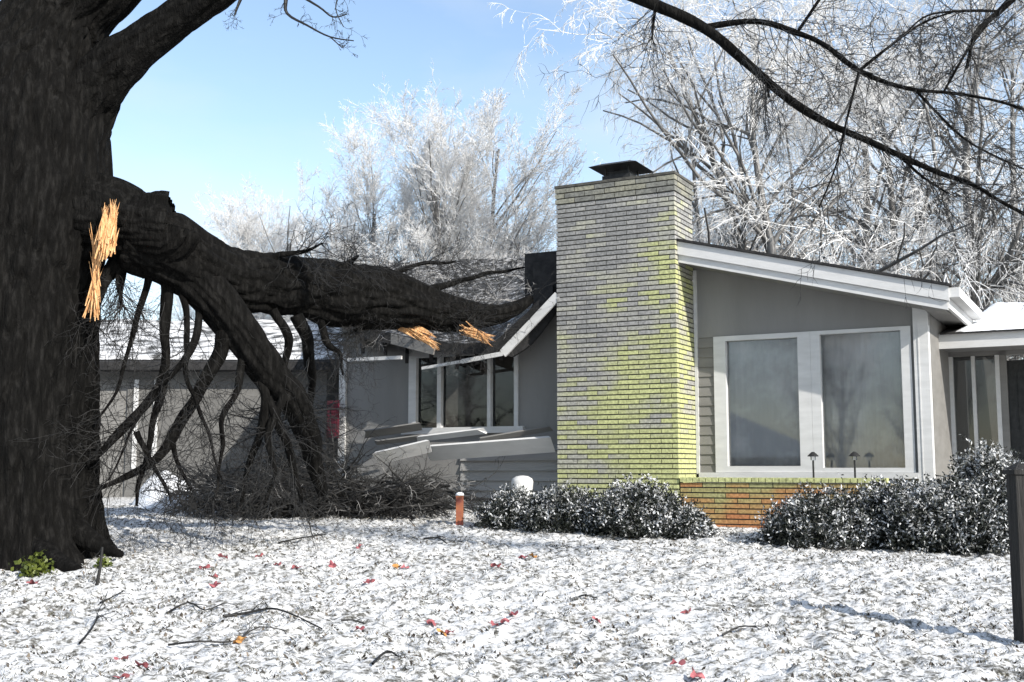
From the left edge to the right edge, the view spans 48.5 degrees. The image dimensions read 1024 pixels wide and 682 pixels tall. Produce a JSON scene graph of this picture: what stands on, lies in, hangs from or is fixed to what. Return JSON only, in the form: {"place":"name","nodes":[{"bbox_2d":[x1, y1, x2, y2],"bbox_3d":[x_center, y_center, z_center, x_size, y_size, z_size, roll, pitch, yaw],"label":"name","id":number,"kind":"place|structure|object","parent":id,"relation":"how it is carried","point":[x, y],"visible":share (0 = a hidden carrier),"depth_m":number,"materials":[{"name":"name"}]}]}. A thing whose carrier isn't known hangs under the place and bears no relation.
{"place":"outdoors","nodes":[
{"label":"outdoors","id":0,"kind":"place"},
{"bbox_2d":[0,497,1023,681],"bbox_3d":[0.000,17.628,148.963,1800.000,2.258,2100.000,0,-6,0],"label":"lawn","id":1,"kind":"structure","parent":0,"point":[510,665],"depth_m":8.45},
{"bbox_2d":[26,579,38,583],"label":"fallen leaf","id":2,"kind":"object","parent":1,"relation":"on","point":[31,581],"visible":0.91,"depth_m":9.49,"materials":[{"name":"red plant"}]},
{"bbox_2d":[11,550,57,576],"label":"ivy plant","id":3,"kind":"object","parent":1,"relation":"on","point":[28,569],"visible":0.98,"depth_m":10.01,"materials":[{"name":"green plant"}]},
{"bbox_2d":[81,547,116,585],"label":"broken sapling","id":4,"kind":"object","parent":1,"relation":"on","point":[97,580],"visible":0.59,"depth_m":9.45,"materials":[{"name":"wood"}]},
{"bbox_2d":[79,588,120,643],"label":"fallen twig","id":5,"kind":"object","parent":1,"relation":"on","point":[89,631],"visible":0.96,"depth_m":7.68,"materials":[{"name":"wood"}]},
{"bbox_2d":[93,554,113,566],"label":"ivy plant","id":6,"kind":"object","parent":1,"relation":"on","point":[106,563],"visible":0.62,"depth_m":10.42,"materials":[{"name":"green plant"}]},
{"bbox_2d":[99,587,130,602],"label":"fallen twig","id":7,"kind":"object","parent":1,"relation":"on","point":[114,595],"visible":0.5,"depth_m":9.04,"materials":[{"name":"wood"}]},
{"bbox_2d":[113,673,129,678],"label":"fallen leaf","id":8,"kind":"object","parent":1,"relation":"on","point":[126,675],"visible":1,"depth_m":6.41,"materials":[{"name":"red plant"}]},
{"bbox_2d":[135,660,152,667],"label":"fallen leaf","id":9,"kind":"object","parent":1,"relation":"on","point":[145,664],"visible":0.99,"depth_m":6.62,"materials":[{"name":"red plant"}]},
{"bbox_2d":[132,471,202,508],"bbox_3d":[-5.293,2.324,17.651,1.150,0.629,1.600,0,-6,0],"label":"snow heap","id":10,"kind":"object","parent":1,"relation":"on","point":[147,499],"visible":0.14,"depth_m":17.08,"materials":[{"name":"white snow"}]},
{"bbox_2d":[166,597,241,613],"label":"fallen twig","id":11,"kind":"object","parent":1,"relation":"on","point":[179,605],"visible":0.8,"depth_m":8.37,"materials":[{"name":"wood"}]},
{"bbox_2d":[199,564,212,569],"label":"fallen leaf","id":12,"kind":"object","parent":1,"relation":"on","point":[206,566],"visible":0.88,"depth_m":10.43,"materials":[{"name":"red plant"}]},
{"bbox_2d":[157,294,257,320],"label":"iced tree","id":13,"kind":"object","parent":1,"relation":"on","point":[177,305],"visible":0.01,"depth_m":30.87,"materials":[{"name":"white plant"}]},
{"bbox_2d":[209,581,220,587],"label":"fallen leaf","id":14,"kind":"object","parent":1,"relation":"on","point":[215,584],"visible":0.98,"depth_m":9.42,"materials":[{"name":"red plant"}]},
{"bbox_2d":[99,319,342,496],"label":"garage","id":15,"kind":"structure","parent":1,"relation":"on","point":[231,360],"depth_m":20.00,"materials":[{"name":"grey paint"}]},
{"bbox_2d":[99,380,127,496],"bbox_3d":[-7.055,1.862,19.971,0.580,2.364,0.052,0,-6,0],"label":"door","id":16,"kind":"structure","parent":15,"relation":"in","point":[124,390],"depth_m":20.00,"materials":[{"name":"grey"}]},
{"bbox_2d":[168,594,286,645],"bbox_3d":[-1.796,1.855,7.460,0.854,0.362,0.226,4,-8,-32],"label":"fallen twig","id":17,"kind":"object","parent":1,"relation":"on","point":[196,641],"visible":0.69,"depth_m":7.38,"materials":[{"name":"wood"}]},
{"bbox_2d":[233,636,245,643],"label":"fallen leaf","id":18,"kind":"object","parent":1,"relation":"on","point":[240,639],"visible":0.99,"depth_m":7.35,"materials":[{"name":"orange plant"}]},
{"bbox_2d":[196,196,297,319],"bbox_3d":[-6.778,-0.100,29.023,3.253,7.334,4.015,0,-6,0],"label":"iced tree","id":19,"kind":"object","parent":1,"relation":"on","point":[250,222],"visible":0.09,"depth_m":28.34,"materials":[{"name":"white plant"}]},
{"bbox_2d":[191,158,333,320],"bbox_3d":[-5.886,-0.560,28.398,3.942,8.172,4.015,-6,-9,42],"label":"iced tree","id":20,"kind":"object","parent":1,"relation":"on","point":[240,227],"visible":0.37,"depth_m":28.48,"materials":[{"name":"white plant"}]},
{"bbox_2d":[223,597,321,628],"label":"fallen twig","id":21,"kind":"object","parent":1,"relation":"on","point":[243,613],"visible":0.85,"depth_m":8.08,"materials":[{"name":"wood"}]},
{"bbox_2d":[278,527,335,542],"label":"fallen twig","id":22,"kind":"object","parent":1,"relation":"on","point":[304,537],"visible":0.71,"depth_m":12.26,"materials":[{"name":"wood"}]},
{"bbox_2d":[254,187,367,315],"bbox_3d":[-5.541,-0.138,30.449,4.051,7.668,4.706,0,-6,0],"label":"iced tree","id":23,"kind":"object","parent":1,"relation":"on","point":[303,219],"visible":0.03,"depth_m":29.82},
{"bbox_2d":[127,379,510,523],"bbox_3d":[-2.682,1.410,15.797,5.575,2.376,3.886,0,-6,0],"label":"brush pile","id":24,"kind":"object","parent":1,"relation":"on","point":[394,502],"visible":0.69,"depth_m":14.77,"materials":[{"name":"wood"}]},
{"bbox_2d":[365,422,421,437],"bbox_3d":[-1.728,1.293,16.460,0.949,0.222,0.109,-3,-7,22],"label":"fallen board","id":25,"kind":"object","parent":24,"relation":"on","point":[398,429],"visible":0.86,"depth_m":16.43,"materials":[{"name":"grey wood"}]},
{"bbox_2d":[374,434,423,444],"bbox_3d":[-1.603,1.410,16.264,0.812,0.154,0.069,-2,-7,21],"label":"fallen board","id":26,"kind":"object","parent":24,"relation":"on","point":[400,439],"visible":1,"depth_m":16.26,"materials":[{"name":"grey wood"}]},
{"bbox_2d":[372,440,431,463],"bbox_3d":[-1.517,1.534,15.732,0.835,0.333,0.157,-2,-7,15],"label":"fallen board","id":27,"kind":"object","parent":24,"relation":"on","point":[413,449],"visible":0.93,"depth_m":15.70,"materials":[{"name":"white paint"}]},
{"bbox_2d":[417,428,486,441],"bbox_3d":[-0.852,1.311,15.878,1.078,0.188,0.082,-3,-7,24],"label":"fallen board","id":28,"kind":"object","parent":24,"relation":"on","point":[455,434],"visible":0.93,"depth_m":15.85,"materials":[{"name":"white paint"}]},
{"bbox_2d":[428,436,554,460],"bbox_3d":[-0.320,1.472,15.557,1.892,0.326,0.199,-3,-7,22],"label":"fallen board","id":29,"kind":"object","parent":24,"relation":"on","point":[503,447],"visible":0.86,"depth_m":15.52,"materials":[{"name":"white paint"}]},
{"bbox_2d":[478,426,552,440],"bbox_3d":[0.038,1.274,15.467,1.067,0.236,0.075,-2,-7,15],"label":"fallen board","id":30,"kind":"object","parent":29,"relation":"on","point":[525,432],"visible":1,"depth_m":15.45,"materials":[{"name":"grey wood"}]},
{"bbox_2d":[103,208,555,320],"bbox_3d":[-5.267,1.022,28.817,21.710,8.940,9.300,-2,-7,20],"label":"thicket","id":31,"kind":"object","parent":1,"relation":"on","point":[193,309],"visible":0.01,"depth_m":29.74,"materials":[{"name":"white plant"}]},
{"bbox_2d":[328,560,335,567],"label":"fallen leaf","id":32,"kind":"object","parent":1,"relation":"on","point":[332,564],"visible":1,"depth_m":10.41,"materials":[{"name":"plant"}]},
{"bbox_2d":[197,459,475,518],"bbox_3d":[-2.309,1.962,14.665,3.709,0.893,1.378,0,-6,0],"label":"iced brush","id":33,"kind":"object","parent":1,"relation":"on","point":[365,496],"visible":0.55,"depth_m":14.42,"materials":[{"name":"white plant"}]},
{"bbox_2d":[284,207,389,320],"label":"iced tree","id":34,"kind":"object","parent":1,"relation":"on","point":[298,241],"visible":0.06,"depth_m":25.23,"materials":[{"name":"white plant"}]},
{"bbox_2d":[253,101,457,320],"bbox_3d":[-3.562,-1.076,26.693,5.385,8.878,3.499,-4,-8,33],"label":"iced tree","id":35,"kind":"object","parent":1,"relation":"on","point":[373,188],"visible":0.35,"depth_m":26.11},
{"bbox_2d":[341,619,370,623],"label":"fallen twig","id":36,"kind":"object","parent":1,"relation":"on","point":[353,620],"visible":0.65,"depth_m":7.94,"materials":[{"name":"wood"}]},
{"bbox_2d":[363,579,375,583],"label":"fallen leaf","id":37,"kind":"object","parent":1,"relation":"on","point":[368,581],"visible":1,"depth_m":9.48,"materials":[{"name":"plant"}]},
{"bbox_2d":[335,204,435,264],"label":"iced tree","id":38,"kind":"object","parent":1,"relation":"on","point":[391,229],"visible":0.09,"depth_m":22.82,"materials":[{"name":"white plant"}]},
{"bbox_2d":[371,650,410,664],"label":"fallen twig","id":39,"kind":"object","parent":1,"relation":"on","point":[380,657],"visible":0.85,"depth_m":6.79,"materials":[{"name":"wood"}]},
{"bbox_2d":[427,619,436,625],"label":"fallen leaf","id":40,"kind":"object","parent":1,"relation":"on","point":[429,621],"visible":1,"depth_m":7.94,"materials":[{"name":"plant"}]},
{"bbox_2d":[360,97,508,262],"bbox_3d":[-1.929,-1.052,25.096,3.894,8.592,4.629,0,-6,0],"label":"iced tree","id":41,"kind":"object","parent":1,"relation":"on","point":[403,184],"visible":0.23,"depth_m":24.83,"materials":[{"name":"white plant"}]},
{"bbox_2d":[423,536,452,543],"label":"fallen twig","id":42,"kind":"object","parent":1,"relation":"on","point":[437,537],"visible":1,"depth_m":12.47,"materials":[{"name":"wood"}]},
{"bbox_2d":[437,628,446,635],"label":"fallen leaf","id":43,"kind":"object","parent":1,"relation":"on","point":[441,631],"visible":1,"depth_m":7.66,"materials":[{"name":"orange plant"}]},
{"bbox_2d":[346,58,543,261],"bbox_3d":[-1.680,-1.283,24.777,4.427,9.011,4.346,-3,-7,24],"label":"iced tree","id":44,"kind":"object","parent":1,"relation":"on","point":[457,212],"visible":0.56,"depth_m":24.20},
{"bbox_2d":[456,492,463,525],"bbox_3d":[-0.646,2.112,14.052,0.110,0.485,0.105,0,-6,0],"label":"marker post","id":45,"kind":"object","parent":1,"relation":"on","point":[459,506],"visible":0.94,"depth_m":14.01,"materials":[{"name":"orange plastic"}]},
{"bbox_2d":[433,225,531,260],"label":"iced tree","id":46,"kind":"object","parent":1,"relation":"on","point":[524,251],"visible":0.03,"depth_m":22.23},
{"bbox_2d":[488,620,499,625],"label":"fallen leaf","id":47,"kind":"object","parent":1,"relation":"on","point":[492,623],"visible":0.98,"depth_m":7.93,"materials":[{"name":"red plant"}]},
{"bbox_2d":[490,563,503,567],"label":"fallen leaf","id":48,"kind":"object","parent":1,"relation":"on","point":[494,564],"visible":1,"depth_m":10.43,"materials":[{"name":"red plant"}]},
{"bbox_2d":[415,61,587,259],"bbox_3d":[-0.792,-1.612,27.618,4.960,10.161,6.382,5,-6,1],"label":"iced tree","id":49,"kind":"object","parent":1,"relation":"on","point":[531,196],"visible":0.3,"depth_m":26.89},
{"bbox_2d":[497,618,512,622],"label":"fallen leaf","id":50,"kind":"object","parent":1,"relation":"on","point":[503,620],"visible":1,"depth_m":7.92,"materials":[{"name":"red plant"}]},
{"bbox_2d":[457,171,556,257],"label":"iced tree","id":51,"kind":"object","parent":1,"relation":"on","point":[535,227],"visible":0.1,"depth_m":26.28,"materials":[{"name":"white plant"}]},
{"bbox_2d":[473,483,544,528],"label":"yew shrub","id":52,"kind":"object","parent":1,"relation":"on","point":[497,512],"visible":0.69,"depth_m":13.57,"materials":[{"name":"green plant"}]},
{"bbox_2d":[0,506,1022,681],"bbox_3d":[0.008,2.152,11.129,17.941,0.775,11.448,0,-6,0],"label":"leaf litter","id":53,"kind":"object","parent":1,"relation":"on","point":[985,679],"visible":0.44,"depth_m":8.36,"materials":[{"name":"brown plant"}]},
{"bbox_2d":[0,0,1023,571],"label":"oak tree","id":54,"kind":"object","parent":1,"relation":"on","point":[74,214],"visible":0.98,"depth_m":10.77,"materials":[{"name":"brown plant"}]},
{"bbox_2d":[9,187,571,564],"bbox_3d":[-1.458,0.062,16.390,5.602,5.961,12.939,-1,-6,8],"label":"fallen limb","id":55,"kind":"object","parent":54,"relation":"attached to","point":[223,290],"visible":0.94,"depth_m":11.80,"materials":[{"name":"brown wood"}]},
{"bbox_2d":[511,475,533,497],"bbox_3d":[0.133,1.936,14.802,0.300,0.370,0.290,0,-6,0],"label":"bucket","id":56,"kind":"object","parent":1,"relation":"on","point":[525,481],"visible":0.55,"depth_m":14.70,"materials":[{"name":"white paint"}]},
{"bbox_2d":[512,478,601,532],"bbox_3d":[0.703,1.972,13.470,1.439,0.693,1.109,0,-6,0],"label":"yew shrub","id":57,"kind":"object","parent":1,"relation":"on","point":[559,510],"visible":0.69,"depth_m":13.22,"materials":[{"name":"green plant"}]},
{"bbox_2d":[564,587,597,600],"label":"fallen twig","id":58,"kind":"object","parent":1,"relation":"on","point":[593,597],"visible":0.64,"depth_m":8.77,"materials":[{"name":"wood"}]},
{"bbox_2d":[572,472,705,536],"bbox_3d":[1.491,1.903,13.056,1.599,0.789,1.171,0,-6,0],"label":"yew shrub","id":59,"kind":"object","parent":1,"relation":"on","point":[638,509],"visible":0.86,"depth_m":12.82,"materials":[{"name":"green plant"}]},
{"bbox_2d":[669,659,685,665],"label":"fallen leaf","id":60,"kind":"object","parent":1,"relation":"on","point":[682,662],"visible":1,"depth_m":6.62,"materials":[{"name":"red plant"}]},
{"bbox_2d":[338,160,1023,528],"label":"ranch house","id":61,"kind":"structure","parent":1,"relation":"on","point":[726,386],"depth_m":14.58,"materials":[{"name":"brick"}]},
{"bbox_2d":[326,400,339,437],"bbox_3d":[-2.728,1.190,17.316,0.206,0.566,0.052,-3,-7,28],"label":"shutter","id":62,"kind":"object","parent":61,"relation":"attached to","point":[335,415],"visible":0.5,"depth_m":17.28,"materials":[{"name":"red paint"}]},
{"bbox_2d":[401,345,524,434],"bbox_3d":[-0.705,0.704,16.477,2.038,1.270,0.170,-3,-7,28],"label":"casement window","id":63,"kind":"structure","parent":61,"relation":"in","point":[441,404],"depth_m":16.48,"materials":[{"name":"glass"}]},
{"bbox_2d":[713,331,813,471],"bbox_3d":[3.205,0.771,14.429,1.244,1.780,0.242,-3,-7,28],"label":"picture window","id":64,"kind":"structure","parent":61,"relation":"in","point":[763,391],"depth_m":14.52,"materials":[{"name":"glass"}]},
{"bbox_2d":[807,452,818,477],"bbox_3d":[3.587,1.570,13.536,0.130,0.500,0.130,0,-6,0],"label":"path light","id":65,"kind":"object","parent":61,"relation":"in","point":[812,454],"visible":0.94,"depth_m":13.54,"materials":[{"name":"black metal"}]},
{"bbox_2d":[849,452,859,477],"bbox_3d":[4.027,1.549,13.356,0.130,0.500,0.130,0,-6,0],"label":"path light","id":66,"kind":"object","parent":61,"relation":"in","point":[852,454],"visible":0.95,"depth_m":13.35,"materials":[{"name":"black metal"}]},
{"bbox_2d":[810,326,915,472],"bbox_3d":[4.277,0.706,13.853,1.191,1.780,0.242,-3,-7,28],"label":"picture window","id":67,"kind":"structure","parent":61,"relation":"in","point":[862,380],"depth_m":13.94,"materials":[{"name":"glass"}]},
{"bbox_2d":[948,355,1003,476],"bbox_3d":[5.980,1.084,14.753,0.704,1.770,0.170,-3,-7,28],"label":"sidelight window","id":68,"kind":"structure","parent":61,"relation":"in","point":[975,391],"depth_m":14.75,"materials":[{"name":"glass"}]},
{"bbox_2d":[1007,360,1023,463],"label":"front door","id":69,"kind":"structure","parent":61,"relation":"in","point":[1015,368],"depth_m":14.52,"materials":[{"name":"black metal"}]},
{"bbox_2d":[680,608,691,613],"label":"fallen leaf","id":70,"kind":"object","parent":1,"relation":"on","point":[685,611],"visible":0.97,"depth_m":8.24,"materials":[{"name":"red plant"}]},
{"bbox_2d":[592,126,780,254],"bbox_3d":[4.705,-0.862,29.838,5.396,8.964,9.101,-3,-7,22],"label":"iced tree","id":71,"kind":"object","parent":1,"relation":"on","point":[694,225],"visible":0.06,"depth_m":29.25,"materials":[{"name":"white plant"}]},
{"bbox_2d":[662,505,720,539],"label":"yew shrub","id":72,"kind":"object","parent":1,"relation":"on","point":[697,525],"visible":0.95,"depth_m":12.63,"materials":[{"name":"green plant"}]},
{"bbox_2d":[690,667,704,678],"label":"fallen leaf","id":73,"kind":"object","parent":1,"relation":"on","point":[693,674],"visible":1,"depth_m":6.41,"materials":[{"name":"plant"}]},
{"bbox_2d":[611,0,830,309],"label":"iced tree","id":74,"kind":"object","parent":1,"relation":"on","point":[696,214],"visible":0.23,"depth_m":23.01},
{"bbox_2d":[722,616,770,635],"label":"fallen twig","id":75,"kind":"object","parent":1,"relation":"on","point":[737,627],"visible":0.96,"depth_m":7.53,"materials":[{"name":"wood"}]},
{"bbox_2d":[490,0,1014,319],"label":"iced tree","id":76,"kind":"object","parent":1,"relation":"on","point":[745,200],"visible":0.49,"depth_m":21.73,"materials":[{"name":"white plant"}]},
{"bbox_2d":[598,0,1020,358],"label":"iced tree","id":77,"kind":"object","parent":1,"relation":"on","point":[772,240],"visible":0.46,"depth_m":21.28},
{"bbox_2d":[746,473,884,548],"bbox_3d":[3.261,1.831,12.144,1.518,0.848,1.191,0,-6,0],"label":"yew shrub","id":78,"kind":"object","parent":1,"relation":"on","point":[799,521],"visible":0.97,"depth_m":11.90,"materials":[{"name":"green plant"}]},
{"bbox_2d":[609,0,1023,299],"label":"iced tree","id":79,"kind":"object","parent":1,"relation":"on","point":[889,213],"visible":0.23,"depth_m":24.09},
{"bbox_2d":[622,0,1023,291],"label":"iced tree","id":80,"kind":"object","parent":1,"relation":"on","point":[864,151],"visible":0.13,"depth_m":28.23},
{"bbox_2d":[644,106,1023,359],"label":"thicket","id":81,"kind":"object","parent":1,"relation":"on","point":[1013,357],"visible":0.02,"depth_m":24.95,"materials":[{"name":"white plant"}]},
{"bbox_2d":[718,0,1023,356],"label":"iced tree","id":82,"kind":"object","parent":1,"relation":"on","point":[973,295],"visible":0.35,"depth_m":22.90,"materials":[{"name":"white plant"}]},
{"bbox_2d":[826,474,919,546],"bbox_3d":[4.064,1.845,12.298,1.444,0.840,1.153,2,-7,-19],"label":"yew shrub","id":83,"kind":"object","parent":1,"relation":"on","point":[864,498],"visible":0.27,"depth_m":12.07,"materials":[{"name":"green plant"}]},
{"bbox_2d":[776,0,1023,359],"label":"iced tree","id":84,"kind":"object","parent":1,"relation":"on","point":[998,251],"visible":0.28,"depth_m":23.65,"materials":[{"name":"white plant"}]},
{"bbox_2d":[864,473,989,551],"bbox_3d":[4.467,1.805,11.886,1.522,0.879,1.170,2,-7,-21],"label":"yew shrub","id":85,"kind":"object","parent":1,"relation":"on","point":[918,507],"visible":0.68,"depth_m":11.66,"materials":[{"name":"green plant"}]},
{"bbox_2d":[921,492,1009,555],"bbox_3d":[4.763,1.883,11.568,1.255,0.694,0.934,1,-7,-11],"label":"yew shrub","id":86,"kind":"object","parent":1,"relation":"on","point":[979,527],"visible":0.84,"depth_m":11.34,"materials":[{"name":"green plant"}]},
{"bbox_2d":[940,434,1023,542],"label":"yew shrub","id":87,"kind":"object","parent":1,"relation":"on","point":[986,472],"visible":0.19,"depth_m":11.88,"materials":[{"name":"green plant"}]},
{"bbox_2d":[1002,462,1023,642],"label":"wooden post","id":88,"kind":"object","parent":1,"relation":"on","point":[1014,473],"visible":0.96,"depth_m":7.40,"materials":[{"name":"black wood"}]},
{"bbox_2d":[101,0,1023,359],"label":"sky","id":89,"kind":"structure","parent":0,"point":[221,105],"materials":[{"name":"blue"}]}
]}

